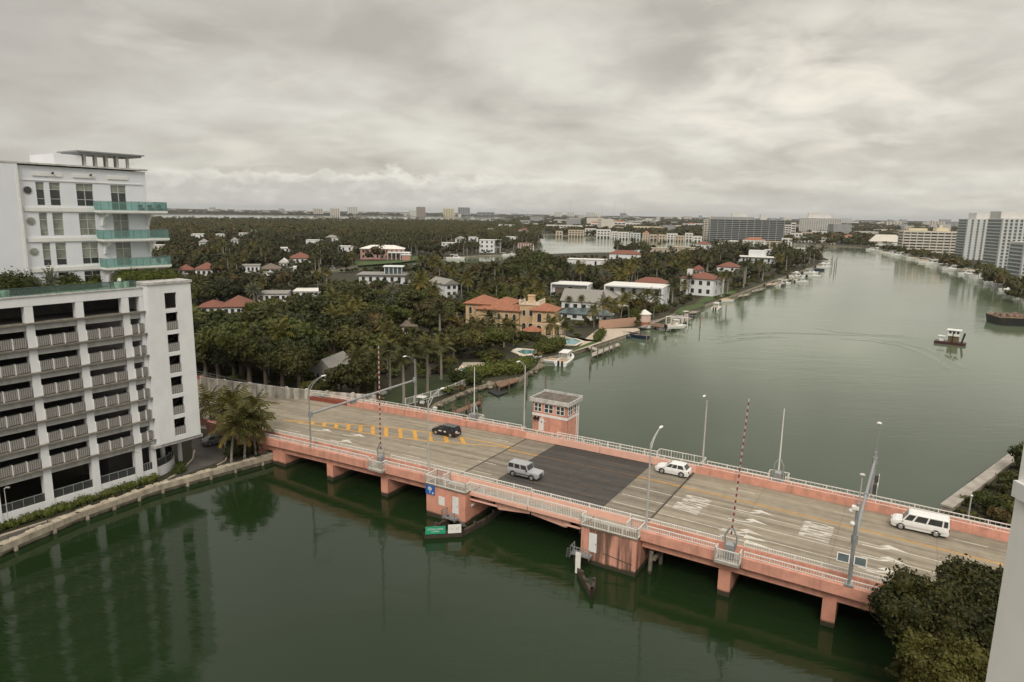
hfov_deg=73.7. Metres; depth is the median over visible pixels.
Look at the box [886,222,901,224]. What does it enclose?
tower block
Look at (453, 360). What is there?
broadleaf tree
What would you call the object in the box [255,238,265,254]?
royal palm
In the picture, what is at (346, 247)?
villa
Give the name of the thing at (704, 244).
villa
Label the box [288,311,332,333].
broadleaf tree
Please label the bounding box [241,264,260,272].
villa
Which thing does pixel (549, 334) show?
window
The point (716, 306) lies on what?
motor cruiser
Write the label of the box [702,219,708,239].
condominium
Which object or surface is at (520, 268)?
broadleaf tree
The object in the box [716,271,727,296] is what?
royal palm
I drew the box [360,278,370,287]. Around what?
coconut palm
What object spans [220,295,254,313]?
villa
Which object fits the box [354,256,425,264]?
lawn
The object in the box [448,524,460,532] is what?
clearance sign
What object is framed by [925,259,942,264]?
motor boat
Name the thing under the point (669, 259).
coconut palm
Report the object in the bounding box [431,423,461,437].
black car
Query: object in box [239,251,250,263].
coconut palm
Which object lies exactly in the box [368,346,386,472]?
bridge gate
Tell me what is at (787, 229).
apartment block
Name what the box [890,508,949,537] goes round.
passenger van
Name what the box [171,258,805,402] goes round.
undergrowth
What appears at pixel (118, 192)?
window
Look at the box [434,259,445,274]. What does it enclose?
royal palm
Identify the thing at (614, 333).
paving
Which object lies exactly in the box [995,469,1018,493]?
broadleaf tree
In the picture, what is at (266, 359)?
broadleaf tree
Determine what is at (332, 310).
coconut palm
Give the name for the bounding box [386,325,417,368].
broadleaf tree
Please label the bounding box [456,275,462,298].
royal palm
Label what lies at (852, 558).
gantry pole
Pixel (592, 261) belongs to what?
villa
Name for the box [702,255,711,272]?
royal palm
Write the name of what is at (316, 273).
coconut palm
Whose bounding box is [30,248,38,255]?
round window
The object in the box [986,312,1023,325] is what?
barge
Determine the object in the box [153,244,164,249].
villa
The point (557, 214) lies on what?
tower block
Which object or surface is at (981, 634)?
broadleaf tree
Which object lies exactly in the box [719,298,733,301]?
motor boat
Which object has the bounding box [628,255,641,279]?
coconut palm
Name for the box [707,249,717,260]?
royal palm
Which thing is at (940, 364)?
wake
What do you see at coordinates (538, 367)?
rocks
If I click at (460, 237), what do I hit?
villa
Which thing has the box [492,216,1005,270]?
ground
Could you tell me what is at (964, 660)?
broadleaf tree
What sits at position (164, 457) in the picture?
garage lobby
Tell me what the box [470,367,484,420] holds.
bridge gate
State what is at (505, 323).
coconut palm
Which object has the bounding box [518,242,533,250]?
villa
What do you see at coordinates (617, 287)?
modern villa
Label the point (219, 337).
broadleaf tree
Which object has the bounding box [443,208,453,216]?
tower block
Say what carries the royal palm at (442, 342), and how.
on the lawn at (394, 395)
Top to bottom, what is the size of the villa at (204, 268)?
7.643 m
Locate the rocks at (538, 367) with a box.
[527,363,544,375]
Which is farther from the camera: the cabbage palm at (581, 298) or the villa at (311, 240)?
the villa at (311, 240)
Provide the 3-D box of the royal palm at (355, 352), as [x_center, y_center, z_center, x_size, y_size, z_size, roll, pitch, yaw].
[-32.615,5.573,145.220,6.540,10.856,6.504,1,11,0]
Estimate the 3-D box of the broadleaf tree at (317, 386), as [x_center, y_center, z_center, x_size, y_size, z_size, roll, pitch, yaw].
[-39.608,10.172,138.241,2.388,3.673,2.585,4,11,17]
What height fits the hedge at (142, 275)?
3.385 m
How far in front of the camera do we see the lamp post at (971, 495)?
86.28 m
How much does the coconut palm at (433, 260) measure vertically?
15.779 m
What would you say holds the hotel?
on the ground at (974, 262)
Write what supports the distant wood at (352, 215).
on the ground at (299, 215)
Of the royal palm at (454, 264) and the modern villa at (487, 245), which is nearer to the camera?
the royal palm at (454, 264)
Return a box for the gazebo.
[400,317,417,334]
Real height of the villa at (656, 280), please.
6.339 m
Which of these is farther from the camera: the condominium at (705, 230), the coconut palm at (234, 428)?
the condominium at (705, 230)
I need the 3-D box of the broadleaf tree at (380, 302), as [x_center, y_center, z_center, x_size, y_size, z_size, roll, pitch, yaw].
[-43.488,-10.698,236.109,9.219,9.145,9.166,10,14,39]
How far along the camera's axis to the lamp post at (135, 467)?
92.67 m
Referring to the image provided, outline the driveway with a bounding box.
[0,437,227,540]
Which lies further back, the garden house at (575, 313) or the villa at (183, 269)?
the villa at (183, 269)
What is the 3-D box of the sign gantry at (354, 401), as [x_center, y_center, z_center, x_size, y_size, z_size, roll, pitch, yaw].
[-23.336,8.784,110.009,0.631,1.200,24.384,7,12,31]
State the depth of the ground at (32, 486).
160.25 m
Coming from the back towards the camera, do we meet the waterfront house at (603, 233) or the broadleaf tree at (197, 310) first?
the waterfront house at (603, 233)
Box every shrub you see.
[0,266,45,294]
[54,271,81,290]
[88,272,102,287]
[222,437,262,458]
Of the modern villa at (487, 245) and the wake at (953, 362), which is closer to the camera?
the wake at (953, 362)
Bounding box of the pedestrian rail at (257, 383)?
[197,371,351,399]
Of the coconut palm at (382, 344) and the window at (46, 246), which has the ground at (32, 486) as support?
the coconut palm at (382, 344)
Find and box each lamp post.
[4,487,9,521]
[134,452,138,487]
[967,494,972,518]
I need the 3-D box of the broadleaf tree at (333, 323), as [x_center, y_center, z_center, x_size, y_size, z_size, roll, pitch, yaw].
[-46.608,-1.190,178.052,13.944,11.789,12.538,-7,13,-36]
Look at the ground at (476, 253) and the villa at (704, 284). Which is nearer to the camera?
the villa at (704, 284)
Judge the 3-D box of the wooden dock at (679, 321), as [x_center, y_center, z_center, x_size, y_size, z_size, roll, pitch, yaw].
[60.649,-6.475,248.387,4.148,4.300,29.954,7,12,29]
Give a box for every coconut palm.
[198,384,220,420]
[205,383,249,419]
[205,389,253,447]
[206,403,260,462]
[215,257,227,270]
[225,254,238,265]
[226,398,274,457]
[226,399,275,454]
[232,389,279,427]
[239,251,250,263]
[259,245,268,260]
[265,313,296,376]
[313,269,321,285]
[320,303,343,317]
[324,277,339,288]
[334,292,355,313]
[338,301,358,315]
[341,330,362,353]
[347,250,356,271]
[349,296,367,310]
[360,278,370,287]
[374,318,396,357]
[374,334,399,376]
[409,270,430,289]
[416,276,431,289]
[426,280,440,293]
[429,254,440,266]
[441,263,450,272]
[449,268,458,277]
[459,270,475,300]
[465,314,479,330]
[470,316,492,332]
[476,278,493,292]
[480,316,498,345]
[496,314,516,347]
[505,316,521,345]
[511,274,524,297]
[525,268,541,288]
[530,280,547,294]
[541,313,563,335]
[572,260,587,281]
[576,262,588,274]
[583,300,603,326]
[594,295,614,319]
[600,259,612,270]
[606,296,623,317]
[611,265,628,279]
[617,291,633,318]
[618,272,630,281]
[620,290,636,317]
[624,263,634,281]
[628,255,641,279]
[632,289,648,304]
[648,288,663,316]
[664,254,674,265]
[668,259,681,276]
[677,252,687,259]
[677,278,690,296]
[678,256,691,274]
[756,259,766,277]
[775,252,784,274]
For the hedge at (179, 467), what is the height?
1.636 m
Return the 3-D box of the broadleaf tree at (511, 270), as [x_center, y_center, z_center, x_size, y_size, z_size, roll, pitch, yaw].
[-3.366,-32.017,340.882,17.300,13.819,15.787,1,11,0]
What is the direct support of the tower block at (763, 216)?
on the ground at (974, 262)
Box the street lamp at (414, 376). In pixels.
[403,356,415,407]
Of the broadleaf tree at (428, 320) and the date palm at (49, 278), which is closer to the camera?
the date palm at (49, 278)
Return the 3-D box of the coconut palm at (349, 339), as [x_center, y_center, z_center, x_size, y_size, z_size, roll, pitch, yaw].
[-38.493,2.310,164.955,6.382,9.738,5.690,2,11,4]
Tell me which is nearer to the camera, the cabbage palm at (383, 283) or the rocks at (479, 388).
the rocks at (479, 388)
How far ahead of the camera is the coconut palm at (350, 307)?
201.28 m
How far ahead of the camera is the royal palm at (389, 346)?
145.19 m
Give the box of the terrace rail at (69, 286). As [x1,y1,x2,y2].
[0,280,135,296]
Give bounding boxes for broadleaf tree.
[181,274,208,303]
[190,282,200,298]
[192,284,217,302]
[192,302,203,313]
[193,309,246,360]
[193,323,206,334]
[194,319,275,378]
[194,332,212,376]
[195,334,220,378]
[208,278,220,299]
[208,345,243,380]
[212,279,248,298]
[214,309,226,313]
[224,333,272,382]
[239,289,256,298]
[239,335,280,384]
[241,300,290,321]
[243,281,264,299]
[244,299,268,310]
[246,316,332,376]
[246,320,279,372]
[254,340,302,386]
[265,298,285,303]
[266,307,303,318]
[272,313,297,319]
[272,344,314,387]
[276,332,329,382]
[286,296,339,317]
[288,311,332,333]
[289,293,299,299]
[296,293,335,303]
[299,380,316,389]
[311,382,321,390]
[315,314,358,354]
[320,381,338,389]
[323,363,346,392]
[324,285,354,295]
[324,289,362,301]
[326,359,381,393]
[330,324,377,350]
[332,297,353,309]
[334,282,375,302]
[345,383,368,388]
[347,310,374,331]
[348,306,387,330]
[348,344,377,364]
[354,303,376,310]
[364,333,389,366]
[367,311,393,333]
[370,293,393,302]
[372,297,396,305]
[377,289,394,294]
[377,304,403,331]
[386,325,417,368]
[390,289,424,313]
[393,289,434,298]
[400,306,414,320]
[405,326,415,331]
[406,283,429,290]
[407,308,447,336]
[412,295,452,314]
[416,338,439,376]
[417,332,438,363]
[418,299,457,312]
[422,286,437,297]
[434,325,476,356]
[435,295,461,307]
[437,314,463,331]
[442,356,458,364]
[456,301,465,316]
[463,329,487,357]
[464,292,499,300]
[465,290,478,295]
[483,324,512,348]
[485,350,500,357]
[488,283,520,298]
[489,263,519,278]
[500,254,533,265]
[512,262,542,279]
[517,291,541,299]
[518,293,555,305]
[523,249,554,264]
[524,286,546,296]
[535,268,564,290]
[541,256,570,270]
[629,298,654,310]
[863,558,986,650]
[892,622,989,681]
[932,553,1003,610]
[959,604,997,651]
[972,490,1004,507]
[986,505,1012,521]
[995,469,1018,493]
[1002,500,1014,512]
[1007,441,1023,465]
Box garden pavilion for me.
[522,325,542,333]
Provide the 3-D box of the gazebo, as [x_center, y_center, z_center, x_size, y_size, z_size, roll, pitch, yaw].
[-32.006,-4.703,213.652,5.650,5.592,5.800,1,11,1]
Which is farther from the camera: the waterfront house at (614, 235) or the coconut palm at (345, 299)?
the waterfront house at (614, 235)
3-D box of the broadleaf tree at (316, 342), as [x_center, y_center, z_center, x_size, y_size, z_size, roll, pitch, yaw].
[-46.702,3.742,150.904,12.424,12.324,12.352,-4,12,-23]
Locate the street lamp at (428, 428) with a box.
[426,387,444,473]
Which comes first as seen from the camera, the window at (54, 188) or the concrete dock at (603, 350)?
the window at (54, 188)
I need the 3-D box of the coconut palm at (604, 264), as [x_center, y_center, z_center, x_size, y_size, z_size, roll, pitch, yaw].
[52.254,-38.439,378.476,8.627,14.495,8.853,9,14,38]
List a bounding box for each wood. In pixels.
[149,208,1023,300]
[150,227,827,304]
[168,210,930,222]
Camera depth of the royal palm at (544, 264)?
327.24 m
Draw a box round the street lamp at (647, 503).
[643,425,662,530]
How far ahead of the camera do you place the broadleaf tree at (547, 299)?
232.30 m
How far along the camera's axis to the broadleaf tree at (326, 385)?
140.16 m
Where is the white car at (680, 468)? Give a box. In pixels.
[655,460,691,477]
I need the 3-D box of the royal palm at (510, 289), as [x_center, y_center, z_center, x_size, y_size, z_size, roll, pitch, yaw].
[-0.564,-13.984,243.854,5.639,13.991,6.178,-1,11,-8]
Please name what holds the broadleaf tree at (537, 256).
on the ground at (32, 486)
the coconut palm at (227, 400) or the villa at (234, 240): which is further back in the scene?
the villa at (234, 240)
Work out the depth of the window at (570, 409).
108.11 m
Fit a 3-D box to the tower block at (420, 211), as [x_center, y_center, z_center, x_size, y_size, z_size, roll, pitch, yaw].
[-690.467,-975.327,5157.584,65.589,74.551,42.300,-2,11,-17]
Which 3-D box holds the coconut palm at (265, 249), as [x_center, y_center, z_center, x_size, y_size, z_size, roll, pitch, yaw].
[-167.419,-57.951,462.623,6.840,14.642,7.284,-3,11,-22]
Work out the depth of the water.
80.70 m
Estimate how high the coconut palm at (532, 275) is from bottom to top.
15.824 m
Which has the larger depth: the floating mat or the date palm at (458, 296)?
the date palm at (458, 296)
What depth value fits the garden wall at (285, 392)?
134.59 m
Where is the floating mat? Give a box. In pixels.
[488,388,507,395]
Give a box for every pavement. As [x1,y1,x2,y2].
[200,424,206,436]
[920,257,972,271]
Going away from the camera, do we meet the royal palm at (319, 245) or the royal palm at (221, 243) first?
the royal palm at (319, 245)
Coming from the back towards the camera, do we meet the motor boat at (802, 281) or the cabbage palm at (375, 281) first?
the motor boat at (802, 281)
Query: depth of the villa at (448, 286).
288.17 m
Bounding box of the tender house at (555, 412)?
[529,378,582,441]
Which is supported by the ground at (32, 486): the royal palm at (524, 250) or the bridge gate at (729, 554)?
the royal palm at (524, 250)
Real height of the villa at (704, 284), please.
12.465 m
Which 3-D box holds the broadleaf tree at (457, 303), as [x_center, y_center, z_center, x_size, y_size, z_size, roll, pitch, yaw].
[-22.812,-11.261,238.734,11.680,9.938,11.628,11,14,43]
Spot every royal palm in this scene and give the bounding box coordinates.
[160,253,171,260]
[192,306,205,320]
[218,239,227,253]
[218,269,234,298]
[223,252,233,267]
[224,242,234,253]
[230,256,243,268]
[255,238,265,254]
[257,299,283,319]
[313,252,323,270]
[316,242,325,268]
[322,286,344,300]
[342,342,368,389]
[360,346,390,390]
[376,337,403,389]
[387,345,418,402]
[401,340,432,396]
[412,334,442,392]
[415,254,425,265]
[428,297,452,330]
[428,333,455,379]
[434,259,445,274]
[449,261,456,268]
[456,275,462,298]
[479,308,498,321]
[486,258,502,283]
[489,275,504,294]
[499,264,507,273]
[503,282,516,296]
[512,286,529,298]
[518,246,529,255]
[538,260,552,288]
[639,288,654,302]
[650,259,664,276]
[667,278,680,306]
[684,272,695,293]
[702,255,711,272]
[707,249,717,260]
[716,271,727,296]
[726,271,734,295]
[739,259,751,287]
[742,258,752,283]
[782,250,791,272]
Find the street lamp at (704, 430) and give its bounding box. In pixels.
[700,395,707,462]
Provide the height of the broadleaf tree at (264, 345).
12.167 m
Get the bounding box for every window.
[23,186,31,193]
[26,217,35,224]
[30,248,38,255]
[35,182,45,205]
[39,213,48,235]
[42,243,51,265]
[49,182,60,205]
[52,213,64,235]
[55,243,67,264]
[76,184,93,205]
[79,213,96,234]
[81,242,99,263]
[84,270,101,285]
[110,185,126,209]
[113,214,129,237]
[115,242,131,265]
[534,402,541,411]
[537,313,541,322]
[544,404,553,413]
[545,326,550,335]
[556,406,564,415]
[568,406,572,415]
[574,403,578,412]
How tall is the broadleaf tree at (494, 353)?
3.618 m
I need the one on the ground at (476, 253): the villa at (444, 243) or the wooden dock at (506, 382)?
the villa at (444, 243)
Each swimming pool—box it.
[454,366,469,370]
[511,348,536,355]
[565,338,584,345]
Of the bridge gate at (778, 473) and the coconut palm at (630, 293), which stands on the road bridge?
the bridge gate at (778, 473)
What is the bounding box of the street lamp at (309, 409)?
[308,375,325,446]
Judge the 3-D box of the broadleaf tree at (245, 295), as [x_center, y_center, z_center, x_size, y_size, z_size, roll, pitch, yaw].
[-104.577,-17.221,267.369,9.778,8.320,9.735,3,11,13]
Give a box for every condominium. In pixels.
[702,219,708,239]
[708,213,784,242]
[896,225,956,254]
[954,213,993,259]
[981,211,1023,267]
[1006,241,1023,277]
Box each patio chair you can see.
[138,205,144,210]
[147,205,153,210]
[156,205,162,210]
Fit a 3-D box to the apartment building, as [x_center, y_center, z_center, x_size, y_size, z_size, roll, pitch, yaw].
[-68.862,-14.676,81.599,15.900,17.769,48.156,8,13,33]
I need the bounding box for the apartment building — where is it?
[0,150,171,285]
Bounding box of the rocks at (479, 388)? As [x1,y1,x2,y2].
[437,381,493,407]
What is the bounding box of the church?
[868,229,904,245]
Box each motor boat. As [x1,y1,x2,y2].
[416,395,437,410]
[446,254,464,258]
[664,319,685,328]
[675,311,694,318]
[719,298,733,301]
[764,283,781,286]
[772,280,790,284]
[787,271,805,277]
[794,279,808,282]
[801,269,817,273]
[806,272,820,276]
[809,268,824,270]
[815,262,830,267]
[870,247,883,251]
[891,252,907,255]
[906,257,922,258]
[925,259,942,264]
[941,266,964,270]
[953,270,972,272]
[958,270,970,274]
[964,269,981,276]
[968,272,982,278]
[973,277,987,281]
[983,281,992,284]
[991,283,1002,287]
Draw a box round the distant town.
[153,207,951,233]
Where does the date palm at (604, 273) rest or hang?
on the ground at (32, 486)
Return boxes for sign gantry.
[308,377,416,417]
[850,456,877,544]
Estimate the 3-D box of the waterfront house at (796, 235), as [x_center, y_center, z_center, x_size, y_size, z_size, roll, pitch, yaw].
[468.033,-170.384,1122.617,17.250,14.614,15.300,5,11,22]
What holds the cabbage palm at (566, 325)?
on the ground at (32, 486)
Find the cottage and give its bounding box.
[310,351,349,381]
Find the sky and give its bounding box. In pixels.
[0,0,1023,221]
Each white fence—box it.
[405,387,446,405]
[448,379,466,392]
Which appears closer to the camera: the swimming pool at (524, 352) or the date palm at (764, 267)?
the swimming pool at (524, 352)
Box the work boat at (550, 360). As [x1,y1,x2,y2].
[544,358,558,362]
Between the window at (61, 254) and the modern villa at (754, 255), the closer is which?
the window at (61, 254)
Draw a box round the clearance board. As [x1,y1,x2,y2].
[575,552,580,572]
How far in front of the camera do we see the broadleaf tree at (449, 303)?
225.27 m
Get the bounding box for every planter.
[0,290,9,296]
[122,281,128,286]
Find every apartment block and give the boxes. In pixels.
[784,225,791,234]
[791,223,795,232]
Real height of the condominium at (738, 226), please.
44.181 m
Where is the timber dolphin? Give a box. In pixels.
[647,551,670,573]
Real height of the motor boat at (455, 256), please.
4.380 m
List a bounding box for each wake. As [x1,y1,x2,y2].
[707,332,932,339]
[713,336,789,343]
[813,327,921,337]
[840,338,953,369]
[871,338,968,368]
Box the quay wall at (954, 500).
[940,454,1014,512]
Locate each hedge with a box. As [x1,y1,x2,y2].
[0,473,160,530]
[35,279,99,292]
[109,266,179,286]
[171,461,187,473]
[444,367,484,386]
[463,354,535,380]
[510,330,547,341]
[531,334,568,354]
[593,327,607,341]
[627,304,669,313]
[629,305,642,320]
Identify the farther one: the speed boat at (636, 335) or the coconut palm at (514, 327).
the speed boat at (636, 335)
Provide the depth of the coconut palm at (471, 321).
196.01 m
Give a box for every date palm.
[40,263,60,292]
[245,281,260,300]
[282,266,294,285]
[385,281,399,293]
[385,296,396,305]
[405,271,415,282]
[451,290,463,314]
[568,268,578,280]
[600,268,610,279]
[736,267,745,282]
[759,262,768,280]
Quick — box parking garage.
[0,285,172,523]
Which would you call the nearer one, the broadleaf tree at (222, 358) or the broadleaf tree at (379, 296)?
the broadleaf tree at (222, 358)
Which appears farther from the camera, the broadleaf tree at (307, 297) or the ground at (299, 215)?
the ground at (299, 215)
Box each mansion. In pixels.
[359,245,410,259]
[464,294,563,335]
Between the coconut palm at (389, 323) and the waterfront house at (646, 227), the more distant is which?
the waterfront house at (646, 227)
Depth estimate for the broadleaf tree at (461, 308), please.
241.49 m
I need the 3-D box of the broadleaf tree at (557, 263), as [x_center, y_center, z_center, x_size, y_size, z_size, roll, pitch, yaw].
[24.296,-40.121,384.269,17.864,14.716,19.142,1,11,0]
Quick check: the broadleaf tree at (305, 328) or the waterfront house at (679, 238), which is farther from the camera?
the waterfront house at (679, 238)
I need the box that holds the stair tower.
[128,278,202,448]
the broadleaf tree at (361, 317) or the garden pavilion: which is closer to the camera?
the broadleaf tree at (361, 317)
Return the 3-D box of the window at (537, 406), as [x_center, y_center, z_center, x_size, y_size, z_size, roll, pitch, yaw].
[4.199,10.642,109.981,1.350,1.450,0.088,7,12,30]
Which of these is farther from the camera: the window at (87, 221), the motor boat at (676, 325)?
the motor boat at (676, 325)
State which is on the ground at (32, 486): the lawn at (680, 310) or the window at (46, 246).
the lawn at (680, 310)
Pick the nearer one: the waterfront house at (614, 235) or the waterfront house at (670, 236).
the waterfront house at (670, 236)
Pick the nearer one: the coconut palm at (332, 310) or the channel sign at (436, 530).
the channel sign at (436, 530)
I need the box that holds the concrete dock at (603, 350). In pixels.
[591,337,620,360]
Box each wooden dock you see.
[452,394,481,414]
[495,376,518,390]
[648,322,665,330]
[665,312,692,330]
[688,308,699,315]
[737,291,751,298]
[750,285,765,294]
[765,281,785,286]
[788,274,801,281]
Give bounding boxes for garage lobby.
[99,442,182,475]
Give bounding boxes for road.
[197,379,1007,583]
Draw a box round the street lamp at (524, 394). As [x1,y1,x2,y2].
[517,361,525,427]
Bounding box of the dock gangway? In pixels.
[587,346,601,355]
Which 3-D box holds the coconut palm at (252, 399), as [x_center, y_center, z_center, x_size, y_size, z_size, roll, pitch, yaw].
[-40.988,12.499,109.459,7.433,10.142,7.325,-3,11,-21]
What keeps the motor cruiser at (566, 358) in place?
on the water
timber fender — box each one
[423,508,503,538]
[573,555,595,598]
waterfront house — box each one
[546,225,573,227]
[556,231,562,236]
[568,230,583,236]
[585,228,595,234]
[596,229,610,237]
[611,231,617,238]
[614,220,625,226]
[617,232,628,239]
[630,233,640,239]
[634,226,661,227]
[642,231,648,240]
[649,234,657,240]
[658,234,665,240]
[666,233,677,240]
[675,235,684,241]
[685,233,692,240]
[693,236,701,241]
[742,237,765,244]
[765,241,781,244]
[781,238,791,243]
[791,233,802,237]
[797,237,826,242]
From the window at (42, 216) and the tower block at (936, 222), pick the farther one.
the tower block at (936, 222)
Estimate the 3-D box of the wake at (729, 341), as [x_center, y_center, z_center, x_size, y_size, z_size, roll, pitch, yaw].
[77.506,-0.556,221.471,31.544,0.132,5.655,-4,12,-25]
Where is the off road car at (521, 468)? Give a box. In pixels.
[507,458,543,480]
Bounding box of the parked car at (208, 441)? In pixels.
[201,433,221,445]
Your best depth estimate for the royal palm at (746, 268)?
386.87 m
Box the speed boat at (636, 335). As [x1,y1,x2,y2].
[623,331,649,339]
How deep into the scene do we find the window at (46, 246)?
86.59 m
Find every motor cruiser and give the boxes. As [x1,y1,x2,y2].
[554,349,573,366]
[711,302,720,309]
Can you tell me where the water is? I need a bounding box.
[0,215,1023,681]
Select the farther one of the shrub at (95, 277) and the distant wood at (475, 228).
the distant wood at (475, 228)
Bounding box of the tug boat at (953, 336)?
[934,328,965,345]
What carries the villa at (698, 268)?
on the ground at (32, 486)
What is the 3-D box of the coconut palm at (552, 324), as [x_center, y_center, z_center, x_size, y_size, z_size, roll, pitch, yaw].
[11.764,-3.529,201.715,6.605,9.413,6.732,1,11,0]
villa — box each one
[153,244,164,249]
[177,264,194,273]
[191,233,203,237]
[194,262,218,275]
[198,299,224,311]
[199,239,207,245]
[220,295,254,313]
[231,237,238,244]
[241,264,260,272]
[257,290,290,301]
[260,263,281,271]
[278,258,288,265]
[280,247,290,251]
[290,252,310,262]
[293,288,320,295]
[306,239,318,244]
[324,235,337,241]
[340,245,354,251]
[356,265,413,284]
[429,276,458,298]
[441,242,455,245]
[455,236,465,242]
[468,237,477,241]
[479,239,501,252]
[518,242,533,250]
[550,281,593,295]
[560,288,605,308]
[568,258,606,264]
[604,281,669,306]
[604,289,619,308]
[609,250,640,258]
[633,277,668,283]
[650,247,668,253]
[672,246,695,252]
[679,269,725,295]
[693,265,705,272]
[696,242,710,248]
[716,262,740,271]
[734,250,774,263]
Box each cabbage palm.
[258,277,266,285]
[322,267,330,283]
[372,279,379,289]
[376,316,388,330]
[381,281,387,287]
[444,311,456,323]
[559,320,569,336]
[564,295,573,307]
[576,295,585,307]
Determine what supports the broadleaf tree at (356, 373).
on the ground at (32, 486)
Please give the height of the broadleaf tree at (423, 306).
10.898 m
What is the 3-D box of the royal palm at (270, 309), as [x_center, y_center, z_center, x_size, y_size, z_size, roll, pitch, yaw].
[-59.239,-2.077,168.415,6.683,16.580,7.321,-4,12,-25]
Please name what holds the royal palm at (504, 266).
on the ground at (32, 486)
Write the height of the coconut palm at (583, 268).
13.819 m
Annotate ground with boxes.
[0,252,827,556]
[152,221,539,276]
[154,208,504,217]
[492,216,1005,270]
[941,462,1019,526]
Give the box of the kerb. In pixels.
[0,450,194,536]
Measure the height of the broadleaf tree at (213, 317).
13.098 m
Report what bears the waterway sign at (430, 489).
attached to the road bridge
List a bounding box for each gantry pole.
[836,473,867,587]
[867,422,881,498]
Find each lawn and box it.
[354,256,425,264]
[374,374,460,406]
[571,340,600,350]
[674,303,704,313]
[695,291,736,303]
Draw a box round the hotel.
[798,213,841,230]
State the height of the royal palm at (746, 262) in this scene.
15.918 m
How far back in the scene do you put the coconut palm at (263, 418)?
104.35 m
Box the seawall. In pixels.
[0,450,272,552]
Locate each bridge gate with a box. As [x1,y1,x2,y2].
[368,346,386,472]
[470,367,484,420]
[714,399,749,568]
[769,409,789,482]
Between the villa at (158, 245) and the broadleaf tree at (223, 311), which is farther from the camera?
the villa at (158, 245)
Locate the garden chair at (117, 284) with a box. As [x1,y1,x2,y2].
[114,278,121,287]
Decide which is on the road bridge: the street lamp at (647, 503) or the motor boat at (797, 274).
the street lamp at (647, 503)
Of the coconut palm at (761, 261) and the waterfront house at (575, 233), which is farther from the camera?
the waterfront house at (575, 233)
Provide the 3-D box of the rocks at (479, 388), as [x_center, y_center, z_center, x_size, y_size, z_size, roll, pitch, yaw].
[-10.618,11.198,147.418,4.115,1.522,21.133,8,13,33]
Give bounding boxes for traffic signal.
[870,483,877,494]
[872,474,879,484]
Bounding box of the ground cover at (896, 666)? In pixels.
[884,462,1019,681]
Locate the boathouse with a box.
[639,309,650,324]
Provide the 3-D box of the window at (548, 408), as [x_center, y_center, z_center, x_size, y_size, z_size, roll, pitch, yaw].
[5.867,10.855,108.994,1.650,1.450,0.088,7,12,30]
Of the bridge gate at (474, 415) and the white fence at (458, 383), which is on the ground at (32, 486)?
the white fence at (458, 383)
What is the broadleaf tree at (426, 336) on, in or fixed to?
on the ground at (32, 486)
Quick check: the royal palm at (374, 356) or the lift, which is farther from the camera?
the lift
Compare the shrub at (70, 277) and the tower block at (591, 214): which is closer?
the shrub at (70, 277)
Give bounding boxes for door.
[538,418,543,430]
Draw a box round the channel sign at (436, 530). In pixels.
[425,526,445,534]
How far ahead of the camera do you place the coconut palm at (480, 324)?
193.03 m
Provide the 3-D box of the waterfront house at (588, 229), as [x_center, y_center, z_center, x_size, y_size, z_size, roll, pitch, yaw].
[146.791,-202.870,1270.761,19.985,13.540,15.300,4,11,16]
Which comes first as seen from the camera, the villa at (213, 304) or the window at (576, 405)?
the window at (576, 405)
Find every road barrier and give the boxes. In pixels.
[197,375,346,405]
[200,419,223,424]
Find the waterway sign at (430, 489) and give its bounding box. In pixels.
[426,484,434,495]
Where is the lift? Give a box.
[666,316,688,329]
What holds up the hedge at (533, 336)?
on the ground at (32, 486)
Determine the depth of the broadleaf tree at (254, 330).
147.06 m
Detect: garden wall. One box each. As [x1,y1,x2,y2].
[200,376,376,401]
[599,317,635,328]
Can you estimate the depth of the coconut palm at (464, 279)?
281.25 m
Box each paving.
[461,362,484,365]
[548,328,638,351]
[639,312,678,326]
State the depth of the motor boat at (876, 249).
834.43 m
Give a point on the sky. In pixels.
(911, 110)
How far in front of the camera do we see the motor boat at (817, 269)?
516.02 m
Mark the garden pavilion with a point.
(532, 328)
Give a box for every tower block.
[313,208,322,213]
[330,208,339,215]
[347,207,357,214]
[409,211,415,215]
[416,207,424,216]
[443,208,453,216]
[458,207,469,216]
[477,212,494,216]
[554,212,561,216]
[567,212,574,216]
[586,213,595,216]
[759,214,766,219]
[842,218,851,223]
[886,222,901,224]
[931,221,944,224]
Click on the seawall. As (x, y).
(13, 542)
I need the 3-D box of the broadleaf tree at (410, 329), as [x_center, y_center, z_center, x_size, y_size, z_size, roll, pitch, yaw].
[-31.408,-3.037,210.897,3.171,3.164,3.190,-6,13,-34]
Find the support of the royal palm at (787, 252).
on the ground at (32, 486)
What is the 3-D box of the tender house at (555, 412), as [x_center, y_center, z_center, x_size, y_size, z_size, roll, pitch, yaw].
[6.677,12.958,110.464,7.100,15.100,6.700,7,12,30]
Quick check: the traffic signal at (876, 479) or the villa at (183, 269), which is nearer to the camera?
the traffic signal at (876, 479)
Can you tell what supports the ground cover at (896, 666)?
on the ground at (984, 515)
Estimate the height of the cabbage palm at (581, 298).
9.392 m
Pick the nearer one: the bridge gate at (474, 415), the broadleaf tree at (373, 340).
the bridge gate at (474, 415)
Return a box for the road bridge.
[206,388,1010,627]
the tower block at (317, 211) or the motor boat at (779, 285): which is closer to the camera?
the motor boat at (779, 285)
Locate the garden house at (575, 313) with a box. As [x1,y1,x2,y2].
[559,307,614,320]
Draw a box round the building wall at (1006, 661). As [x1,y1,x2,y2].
[986,447,1023,681]
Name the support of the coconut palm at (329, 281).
on the ground at (32, 486)

